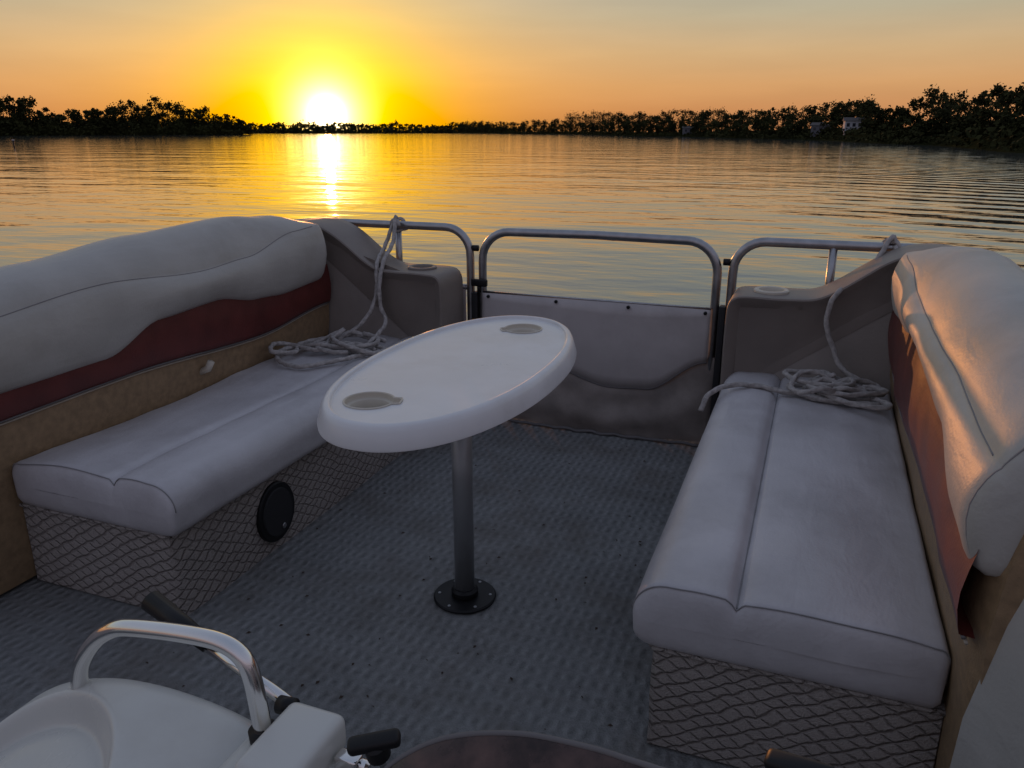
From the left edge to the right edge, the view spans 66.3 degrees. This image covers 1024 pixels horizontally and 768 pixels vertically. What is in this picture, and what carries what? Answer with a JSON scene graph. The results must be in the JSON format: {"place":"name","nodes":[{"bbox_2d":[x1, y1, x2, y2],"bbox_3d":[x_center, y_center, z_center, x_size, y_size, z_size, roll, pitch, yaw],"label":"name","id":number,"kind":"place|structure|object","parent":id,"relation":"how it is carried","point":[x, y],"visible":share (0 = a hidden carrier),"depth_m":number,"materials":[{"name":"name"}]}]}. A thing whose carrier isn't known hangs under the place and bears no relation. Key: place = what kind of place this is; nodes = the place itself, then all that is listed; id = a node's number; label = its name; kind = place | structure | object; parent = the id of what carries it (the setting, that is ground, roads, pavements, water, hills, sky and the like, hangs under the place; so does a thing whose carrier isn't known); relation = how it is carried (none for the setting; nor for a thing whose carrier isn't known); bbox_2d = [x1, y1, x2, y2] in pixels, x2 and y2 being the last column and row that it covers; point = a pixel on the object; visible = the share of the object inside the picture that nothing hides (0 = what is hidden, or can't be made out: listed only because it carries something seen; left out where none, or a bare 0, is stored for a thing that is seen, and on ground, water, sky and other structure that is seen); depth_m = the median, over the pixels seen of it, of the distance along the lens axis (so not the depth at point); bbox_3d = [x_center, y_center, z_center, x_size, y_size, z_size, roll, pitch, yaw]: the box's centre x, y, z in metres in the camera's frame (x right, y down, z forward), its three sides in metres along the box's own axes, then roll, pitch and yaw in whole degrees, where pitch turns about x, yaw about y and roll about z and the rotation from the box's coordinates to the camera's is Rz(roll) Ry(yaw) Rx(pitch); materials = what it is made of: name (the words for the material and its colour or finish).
{"place":"outdoors","nodes":[
{"label":"outdoors","id":0,"kind":"place"},
{"bbox_2d":[0,134,237,135],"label":"island shore","id":1,"kind":"structure","parent":0,"point":[64,135],"depth_m":402.31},
{"bbox_2d":[0,93,252,135],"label":"island trees","id":2,"kind":"object","parent":1,"relation":"on","point":[145,121],"visible":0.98,"depth_m":431.21,"materials":[{"name":"green plant"}]},
{"bbox_2d":[0,131,1023,318],"bbox_3d":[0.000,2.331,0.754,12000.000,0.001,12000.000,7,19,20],"label":"lake water","id":3,"kind":"structure","parent":0,"point":[726,198],"depth_m":31.10,"materials":[{"name":"grey liquid"}]},
{"bbox_2d":[0,418,738,767],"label":"boat deck","id":4,"kind":"object","parent":3,"relation":"on","point":[344,616],"visible":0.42,"depth_m":2.38,"materials":[{"name":"carpet"}]},
{"bbox_2d":[0,591,371,767],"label":"helm console","id":5,"kind":"object","parent":4,"relation":"on","point":[80,719],"visible":1,"depth_m":1.10,"materials":[{"name":"plastic"}]},
{"bbox_2d":[347,728,400,767],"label":"clamp knob","id":6,"kind":"object","parent":5,"relation":"attached to","point":[376,747],"visible":1,"depth_m":1.01,"materials":[{"name":"black plastic"}]},
{"bbox_2d":[384,730,664,767],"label":"tinted windshield","id":7,"kind":"object","parent":5,"relation":"attached to","point":[497,749],"visible":1,"depth_m":0.93,"materials":[{"name":"plastic"}]},
{"bbox_2d":[764,748,834,767],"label":"clamp knob","id":8,"kind":"object","parent":7,"relation":"attached to","point":[775,758],"visible":1,"depth_m":0.80,"materials":[{"name":"black plastic"}]},
{"bbox_2d":[0,215,463,614],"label":"pontoon bench seat","id":9,"kind":"object","parent":4,"relation":"on","point":[159,411],"visible":0.88,"depth_m":2.65,"materials":[{"name":"leather"}]},
{"bbox_2d":[296,218,478,320],"bbox_3d":[-1.333,0.212,2.317,0.968,0.970,4.040,7,19,20],"label":"bow fence rail","id":10,"kind":"object","parent":4,"relation":"on","point":[463,236],"visible":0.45,"depth_m":3.88,"materials":[{"name":"metal"}]},
{"bbox_2d":[268,214,407,368],"bbox_3d":[-0.664,-0.448,3.574,0.465,0.556,0.969,13,22,34],"label":"dock rope","id":11,"kind":"object","parent":10,"relation":"attached to","point":[332,343],"visible":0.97,"depth_m":3.54,"materials":[{"name":"fabric"}]},
{"bbox_2d":[317,315,576,613],"bbox_3d":[-0.136,0.300,2.341,0.552,0.789,1.168,7,19,20],"label":"oval pedestal table","id":12,"kind":"object","parent":4,"relation":"on","point":[458,385],"visible":1,"depth_m":2.11,"materials":[{"name":"white plastic"}]},
{"bbox_2d":[471,228,725,446],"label":"bow gate","id":13,"kind":"structure","parent":4,"relation":"on","point":[645,371],"depth_m":3.67,"materials":[{"name":"metal"}]},
{"bbox_2d":[632,243,1023,767],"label":"pontoon bench seat","id":14,"kind":"object","parent":4,"relation":"on","point":[838,586],"visible":0.98,"depth_m":1.75,"materials":[{"name":"leather"}]},
{"bbox_2d":[718,237,959,396],"bbox_3d":[0.658,0.448,1.590,0.968,0.970,4.041,7,19,20],"label":"bow fence rail","id":15,"kind":"object","parent":4,"relation":"on","point":[833,247],"visible":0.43,"depth_m":3.27,"materials":[{"name":"metal"}]},
{"bbox_2d":[698,234,900,411],"bbox_3d":[1.253,-0.196,2.896,0.508,0.622,0.989,29,34,57],"label":"dock rope","id":16,"kind":"object","parent":15,"relation":"attached to","point":[849,390],"visible":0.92,"depth_m":2.94,"materials":[{"name":"fabric"}]},
{"bbox_2d":[0,0,1023,130],"label":"sky","id":17,"kind":"structure","parent":0,"point":[439,63],"materials":[{"name":"orange"}]},
{"bbox_2d":[460,121,1023,152],"bbox_3d":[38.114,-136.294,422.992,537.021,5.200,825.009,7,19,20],"label":"shore hill","id":18,"kind":"structure","parent":0,"point":[973,143],"depth_m":141.50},
{"bbox_2d":[682,128,694,133],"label":"walls","id":19,"kind":"structure","parent":18,"relation":"on","point":[684,129],"depth_m":331.79,"materials":[{"name":"grey"}]},
{"bbox_2d":[452,82,1023,150],"bbox_3d":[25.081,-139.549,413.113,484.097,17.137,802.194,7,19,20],"label":"shore trees","id":20,"kind":"object","parent":18,"relation":"on","point":[878,122],"visible":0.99,"depth_m":202.63,"materials":[{"name":"green plant"}]},
{"bbox_2d":[810,125,830,136],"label":"walls","id":21,"kind":"structure","parent":18,"relation":"on","point":[817,129],"depth_m":218.51,"materials":[{"name":"grey paint"}]},
{"bbox_2d":[811,122,828,124],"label":"roof","id":22,"kind":"structure","parent":21,"relation":"on","point":[815,123],"depth_m":219.09,"materials":[{"name":"grey"}]},
{"bbox_2d":[843,121,862,134],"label":"walls","id":23,"kind":"structure","parent":18,"relation":"on","point":[850,122],"depth_m":193.84,"materials":[{"name":"white paint"}]},
{"bbox_2d":[842,117,864,120],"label":"roof","id":24,"kind":"structure","parent":23,"relation":"on","point":[851,118],"depth_m":194.05,"materials":[{"name":"grey"}]},
{"bbox_3d":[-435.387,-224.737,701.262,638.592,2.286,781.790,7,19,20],"label":"far shore","id":25,"kind":"structure","parent":0,"visible":0},
{"bbox_2d":[48,117,510,132],"bbox_3d":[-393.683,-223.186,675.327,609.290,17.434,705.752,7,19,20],"label":"shore treeline","id":26,"kind":"object","parent":25,"relation":"on","point":[279,127],"visible":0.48,"depth_m":847.45,"materials":[{"name":"green plant"}]}
]}

